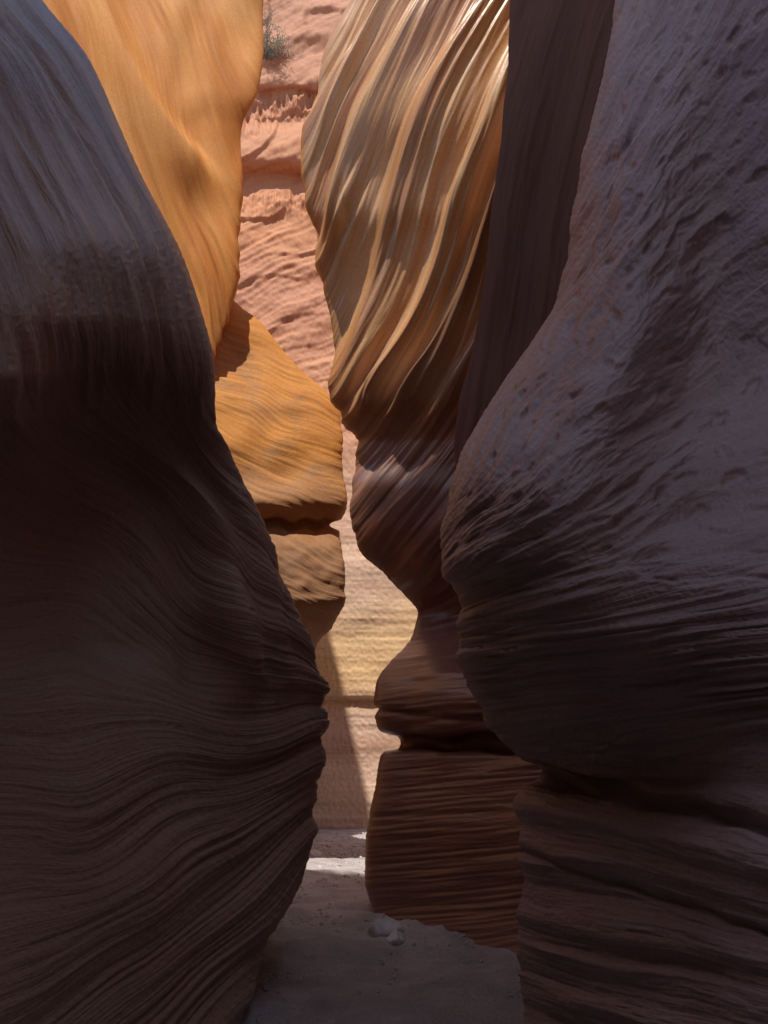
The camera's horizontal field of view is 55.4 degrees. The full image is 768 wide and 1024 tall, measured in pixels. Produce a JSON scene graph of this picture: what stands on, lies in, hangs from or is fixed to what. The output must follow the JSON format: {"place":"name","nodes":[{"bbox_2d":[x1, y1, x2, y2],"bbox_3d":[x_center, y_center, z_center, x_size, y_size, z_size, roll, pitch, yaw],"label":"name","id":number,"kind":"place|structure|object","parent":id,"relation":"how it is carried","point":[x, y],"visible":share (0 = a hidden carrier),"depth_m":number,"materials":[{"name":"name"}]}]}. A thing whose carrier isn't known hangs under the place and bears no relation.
{"place":"outdoors","nodes":[
{"label":"outdoors","id":0,"kind":"place"},
{"bbox_2d":[240,829,523,1023],"bbox_3d":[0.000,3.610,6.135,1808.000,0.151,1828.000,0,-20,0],"label":"ground","id":1,"kind":"structure","parent":0,"point":[462,991],"depth_m":5.34,"materials":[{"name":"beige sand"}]},
{"bbox_2d":[43,0,263,356],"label":"canyon wall","id":2,"kind":"structure","parent":1,"relation":"on","point":[179,80],"depth_m":14.16,"materials":[{"name":"orange stone"}]},
{"bbox_2d":[0,0,330,1023],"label":"canyon wall","id":3,"kind":"structure","parent":1,"relation":"on","point":[164,692],"depth_m":3.63,"materials":[{"name":"brown stone"}]},
{"bbox_2d":[214,300,346,648],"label":"canyon wall","id":4,"kind":"structure","parent":1,"relation":"on","point":[278,419],"depth_m":12.81,"materials":[{"name":"orange stone"}]},
{"bbox_2d":[309,849,320,856],"bbox_3d":[-1.260,5.991,12.772,0.277,0.189,0.328,9,-22,-24],"label":"rock","id":5,"kind":"object","parent":1,"relation":"on","point":[314,853],"visible":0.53,"depth_m":12.71,"materials":[{"name":"stone"}]},
{"bbox_2d":[234,0,417,829],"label":"canyon wall","id":6,"kind":"structure","parent":1,"relation":"on","point":[366,638],"depth_m":25.78,"materials":[{"name":"orange stone"}]},
{"bbox_2d":[263,7,305,60],"bbox_3d":[-4.622,-19.647,30.580,2.052,2.275,2.512,-11,-23,27],"label":"desert shrub","id":7,"kind":"object","parent":6,"relation":"on","point":[266,55],"visible":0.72,"depth_m":30.35,"materials":[{"name":"green plant"}]},
{"bbox_2d":[368,913,404,936],"bbox_3d":[0.019,3.685,6.455,0.326,0.258,0.210,0,-20,0],"label":"rock","id":8,"kind":"object","parent":1,"relation":"on","point":[383,925],"visible":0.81,"depth_m":6.41,"materials":[{"name":"stone"}]},
{"bbox_2d":[386,930,404,945],"bbox_3d":[0.097,3.605,6.189,0.163,0.124,0.196,0,-20,0],"label":"rock","id":9,"kind":"object","parent":1,"relation":"on","point":[395,937],"visible":0.94,"depth_m":6.14,"materials":[{"name":"stone"}]},
{"bbox_2d":[301,0,541,952],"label":"canyon wall","id":10,"kind":"structure","parent":1,"relation":"on","point":[401,134],"depth_m":9.94,"materials":[{"name":"brown stone"}]},
{"bbox_2d":[454,0,614,465],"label":"canyon wall","id":11,"kind":"structure","parent":1,"relation":"on","point":[557,52],"depth_m":7.95,"materials":[{"name":"brown stone"}]},
{"bbox_2d":[440,0,767,1023],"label":"canyon wall","id":12,"kind":"structure","parent":1,"relation":"on","point":[604,546],"depth_m":3.28,"materials":[{"name":"brown stone"}]}
]}

